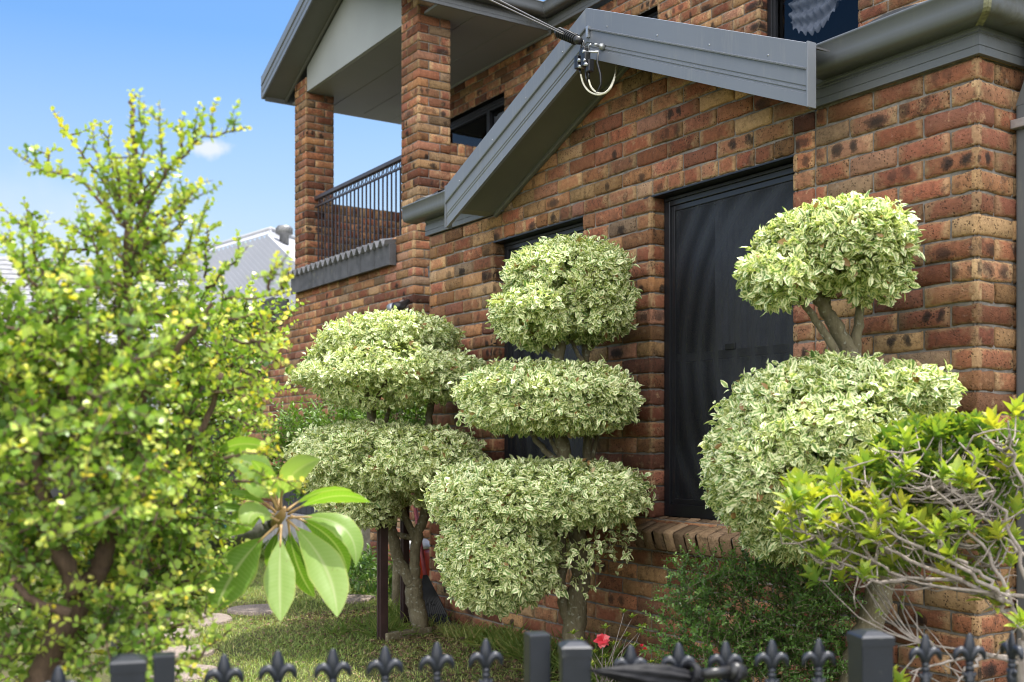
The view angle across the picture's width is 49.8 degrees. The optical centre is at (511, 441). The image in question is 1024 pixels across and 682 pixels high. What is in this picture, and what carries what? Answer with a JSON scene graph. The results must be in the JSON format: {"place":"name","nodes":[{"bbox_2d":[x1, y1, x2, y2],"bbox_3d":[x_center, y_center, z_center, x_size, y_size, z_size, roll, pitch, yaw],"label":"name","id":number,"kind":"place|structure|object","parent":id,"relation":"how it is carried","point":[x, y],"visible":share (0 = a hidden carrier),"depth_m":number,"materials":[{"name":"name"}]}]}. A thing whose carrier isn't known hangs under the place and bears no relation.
{"place":"outdoors","nodes":[
{"label":"outdoors","id":0,"kind":"place"},
{"bbox_2d":[140,358,231,424],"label":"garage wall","id":1,"kind":"structure","parent":0,"point":[167,404],"depth_m":18.39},
{"bbox_2d":[174,225,296,313],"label":"neighbour house","id":2,"kind":"structure","parent":0,"point":[257,256],"depth_m":21.05,"materials":[{"name":"metal"}]},
{"bbox_2d":[0,0,544,263],"label":"sky","id":3,"kind":"structure","parent":0,"point":[82,59],"materials":[{"name":"blue"}]},
{"bbox_2d":[0,543,616,681],"bbox_3d":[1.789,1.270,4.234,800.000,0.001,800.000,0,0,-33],"label":"ground","id":4,"kind":"structure","parent":0,"point":[104,677],"depth_m":6.69,"materials":[{"name":"green plant"}]},
{"bbox_2d":[46,653,146,681],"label":"fence panel","id":5,"kind":"object","parent":4,"relation":"on","point":[128,667],"visible":1,"depth_m":2.07,"materials":[{"name":"grey metal"}]},
{"bbox_2d":[0,426,239,529],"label":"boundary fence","id":6,"kind":"object","parent":4,"relation":"on","point":[54,492],"depth_m":15.35,"materials":[{"name":"wood"}]},
{"bbox_2d":[0,256,240,421],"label":"neighbour house","id":7,"kind":"structure","parent":4,"relation":"on","point":[7,270],"depth_m":23.20,"materials":[{"name":"grey tile"}]},
{"bbox_2d":[0,87,308,681],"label":"jade bush","id":8,"kind":"object","parent":4,"relation":"on","point":[117,454],"visible":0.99,"depth_m":2.49,"materials":[{"name":"green plant"}]},
{"bbox_2d":[139,628,199,641],"bbox_3d":[-2.223,1.270,7.152,0.380,0.060,0.387,0,0,-33],"label":"stepping stone","id":9,"kind":"object","parent":4,"relation":"on","point":[192,633],"visible":0.22,"depth_m":7.09,"materials":[{"name":"beige stone"}]},
{"bbox_2d":[149,664,216,681],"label":"stepping stone","id":10,"kind":"object","parent":4,"relation":"on","point":[185,676],"visible":0.15,"depth_m":5.86,"materials":[{"name":"beige stone"}]},
{"bbox_2d":[152,644,214,659],"bbox_3d":[-1.952,1.270,6.548,0.359,0.060,0.364,0,0,-33],"label":"stepping stone","id":11,"kind":"object","parent":4,"relation":"on","point":[177,650],"visible":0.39,"depth_m":6.53,"materials":[{"name":"beige stone"}]},
{"bbox_2d":[162,613,231,627],"bbox_3d":[-2.202,1.270,7.725,0.482,0.060,0.483,0,0,-33],"label":"stepping stone","id":12,"kind":"object","parent":4,"relation":"on","point":[222,619],"visible":0.3,"depth_m":7.68,"materials":[{"name":"beige stone"}]},
{"bbox_2d":[111,436,369,652],"bbox_3d":[-0.811,0.629,3.020,0.933,1.283,0.373,0,0,19],"label":"frangipani","id":13,"kind":"object","parent":4,"relation":"on","point":[331,544],"visible":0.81,"depth_m":2.89,"materials":[{"name":"green plant"}]},
{"bbox_2d":[227,604,273,615],"bbox_3d":[-1.902,1.270,8.212,0.422,0.060,0.422,0,0,-33],"label":"stepping stone","id":14,"kind":"object","parent":4,"relation":"on","point":[255,609],"visible":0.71,"depth_m":8.12,"materials":[{"name":"grey stone"}]},
{"bbox_2d":[255,509,310,548],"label":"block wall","id":15,"kind":"structure","parent":4,"relation":"on","point":[298,523],"depth_m":12.25,"materials":[{"name":"grey concrete"}]},
{"bbox_2d":[273,490,339,514],"bbox_3d":[-2.341,0.680,12.544,0.046,0.300,2.050,0,0,-33],"label":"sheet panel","id":16,"kind":"object","parent":15,"relation":"on","point":[308,510],"visible":0.12,"depth_m":12.72,"materials":[{"name":"metal"}]},
{"bbox_2d":[253,387,427,525],"bbox_3d":[-1.202,0.076,8.478,1.783,1.271,1.489,0,0,14],"label":"green shrub","id":17,"kind":"object","parent":4,"relation":"on","point":[295,424],"visible":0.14,"depth_m":8.34,"materials":[{"name":"green plant"}]},
{"bbox_2d":[322,594,375,604],"bbox_3d":[-1.300,1.270,8.781,0.428,0.060,0.420,0,0,-33],"label":"stepping stone","id":18,"kind":"object","parent":4,"relation":"on","point":[354,598],"visible":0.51,"depth_m":8.71,"materials":[{"name":"grey stone"}]},
{"bbox_2d":[153,631,549,681],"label":"garden gate","id":19,"kind":"structure","parent":4,"relation":"on","point":[536,656],"depth_m":2.25,"materials":[{"name":"grey metal"}]},
{"bbox_2d":[295,543,421,597],"bbox_3d":[-1.300,1.130,9.248,1.357,0.732,1.181,0,0,3],"label":"garden plant","id":20,"kind":"object","parent":4,"relation":"on","point":[362,566],"visible":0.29,"depth_m":9.01,"materials":[{"name":"green plant"}]},
{"bbox_2d":[360,527,369,556],"bbox_3d":[-1.470,1.074,10.930,0.101,0.592,0.090,0,0,-33],"label":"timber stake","id":21,"kind":"object","parent":4,"relation":"on","point":[366,536],"visible":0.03,"depth_m":10.90,"materials":[{"name":"grey wood"}]},
{"bbox_2d":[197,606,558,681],"bbox_3d":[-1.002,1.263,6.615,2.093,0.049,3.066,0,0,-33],"label":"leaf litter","id":22,"kind":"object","parent":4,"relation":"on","point":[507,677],"visible":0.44,"depth_m":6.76,"materials":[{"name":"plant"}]},
{"bbox_2d":[417,229,656,640],"bbox_3d":[0.123,0.038,5.758,1.239,2.253,1.213,0,0,1],"label":"topiary tree","id":23,"kind":"object","parent":22,"relation":"on","point":[500,550],"visible":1,"depth_m":5.40,"materials":[{"name":"green plant"}]},
{"bbox_2d":[377,508,387,641],"bbox_3d":[-0.828,0.867,7.014,0.062,1.007,0.055,0,0,-33],"label":"steel post","id":24,"kind":"object","parent":4,"relation":"on","point":[382,581],"visible":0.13,"depth_m":6.99,"materials":[{"name":"brown metal"}]},
{"bbox_2d":[279,305,487,627],"bbox_3d":[-0.791,0.214,7.093,1.353,2.183,1.336,0,0,-4],"label":"topiary tree","id":25,"kind":"object","parent":4,"relation":"on","point":[387,464],"visible":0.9,"depth_m":6.75,"materials":[{"name":"green plant"}]},
{"bbox_2d":[391,563,399,607],"bbox_3d":[-0.859,1.019,8.273,0.090,0.503,0.096,0,0,-33],"label":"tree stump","id":26,"kind":"object","parent":4,"relation":"on","point":[395,583],"visible":0.27,"depth_m":8.24,"materials":[{"name":"brown wood"}]},
{"bbox_2d":[400,498,409,622],"bbox_3d":[-0.745,0.873,7.626,0.056,0.993,0.050,0,0,-33],"label":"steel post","id":27,"kind":"object","parent":4,"relation":"on","point":[405,546],"depth_m":7.60,"materials":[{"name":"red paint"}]},
{"bbox_2d":[385,627,431,641],"bbox_3d":[-0.675,1.258,7.122,0.363,0.080,0.060,0,0,-44],"label":"edging board","id":28,"kind":"object","parent":4,"relation":"on","point":[397,635],"visible":0.55,"depth_m":7.08,"materials":[{"name":"grey wood"}]},
{"bbox_2d":[410,538,429,578],"bbox_3d":[-0.806,1.030,9.000,0.310,0.480,0.310,0,0,-33],"label":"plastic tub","id":29,"kind":"object","parent":4,"relation":"on","point":[426,544],"visible":0.04,"depth_m":8.91,"materials":[{"name":"plastic"}]},
{"bbox_2d":[411,493,451,626],"bbox_3d":[-0.691,0.692,7.805,0.253,1.147,0.780,0,0,-29],"label":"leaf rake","id":30,"kind":"object","parent":4,"relation":"on","point":[433,603],"visible":0.63,"depth_m":7.64,"materials":[{"name":"black plastic"}]},
{"bbox_2d":[259,532,669,681],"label":"tall grass","id":31,"kind":"structure","parent":4,"relation":"on","point":[509,642],"depth_m":6.85,"materials":[{"name":"green plant"}]},
{"bbox_2d":[568,608,661,681],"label":"flowering azalea","id":32,"kind":"object","parent":4,"relation":"on","point":[602,640],"visible":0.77,"depth_m":5.32,"materials":[{"name":"green plant"}]},
{"bbox_2d":[233,0,1023,681],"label":"brick house","id":33,"kind":"structure","parent":4,"relation":"on","point":[691,150],"depth_m":5.86,"materials":[{"name":"red brick"}]},
{"bbox_2d":[387,298,409,312],"bbox_3d":[-1.109,-1.276,10.500,0.206,0.154,0.401,0,0,-33],"label":"security light","id":34,"kind":"object","parent":33,"relation":"attached to","point":[401,305],"visible":0.68,"depth_m":10.38,"materials":[{"name":"metal"}]},
{"bbox_2d":[450,92,504,146],"bbox_3d":[-0.069,-2.760,12.658,0.912,2.096,2.206,0,0,-33],"label":"window","id":35,"kind":"structure","parent":33,"relation":"in","point":[469,127],"depth_m":12.88,"materials":[{"name":"black glass"}]},
{"bbox_2d":[494,111,503,123],"bbox_3d":[-0.085,-2.910,12.012,0.048,1.360,0.400,0,0,-33],"label":"sheer curtain","id":36,"kind":"object","parent":33,"relation":"hanging from","point":[496,118],"visible":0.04,"depth_m":12.16,"materials":[{"name":"fabric"}]},
{"bbox_2d":[504,222,583,538],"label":"window","id":37,"kind":"structure","parent":33,"relation":"in","point":[516,446],"depth_m":7.02,"materials":[{"name":"black glass"}]},
{"bbox_2d":[489,0,617,95],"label":"service cable","id":38,"kind":"object","parent":33,"relation":"attached to","point":[582,60],"visible":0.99,"depth_m":5.69,"materials":[{"name":"metal"}]},
{"bbox_2d":[638,6,657,18],"bbox_3d":[1.442,-3.104,10.301,0.912,1.580,1.606,0,0,-33],"label":"window","id":39,"kind":"structure","parent":33,"relation":"in","point":[653,12],"depth_m":9.94,"materials":[{"name":"black glass"}]},
{"bbox_2d":[633,163,794,565],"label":"window","id":40,"kind":"structure","parent":33,"relation":"in","point":[705,229],"depth_m":5.65,"materials":[{"name":"black glass"}]},
{"bbox_2d":[767,0,858,110],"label":"window","id":41,"kind":"structure","parent":33,"relation":"in","point":[844,19],"depth_m":9.13,"materials":[{"name":"black glass"}]},
{"bbox_2d":[788,0,839,35],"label":"lace swag","id":42,"kind":"object","parent":33,"relation":"hanging from","point":[809,16],"visible":1,"depth_m":8.38,"materials":[{"name":"fabric"}]},
{"bbox_2d":[558,639,835,681],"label":"fence panel","id":43,"kind":"object","parent":4,"relation":"on","point":[575,656],"visible":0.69,"depth_m":2.32,"materials":[{"name":"grey metal"}]},
{"bbox_2d":[590,661,747,681],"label":"folded umbrella","id":44,"kind":"object","parent":43,"relation":"on","point":[734,671],"visible":1,"depth_m":2.27,"materials":[{"name":"black fabric"}]},
{"bbox_2d":[638,534,866,681],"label":"leaf shrub","id":45,"kind":"object","parent":4,"relation":"on","point":[795,645],"visible":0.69,"depth_m":4.37,"materials":[{"name":"green plant"}]},
{"bbox_2d":[697,189,967,681],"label":"topiary tree","id":46,"kind":"object","parent":4,"relation":"on","point":[842,403],"visible":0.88,"depth_m":3.96,"materials":[{"name":"green plant"}]},
{"bbox_2d":[765,393,1023,681],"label":"azalea bush","id":47,"kind":"object","parent":4,"relation":"on","point":[947,473],"visible":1,"depth_m":3.23,"materials":[{"name":"green plant"}]},
{"bbox_2d":[846,629,1023,681],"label":"fence panel","id":48,"kind":"object","parent":4,"relation":"on","point":[870,655],"visible":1,"depth_m":2.37,"materials":[{"name":"grey metal"}]}
]}

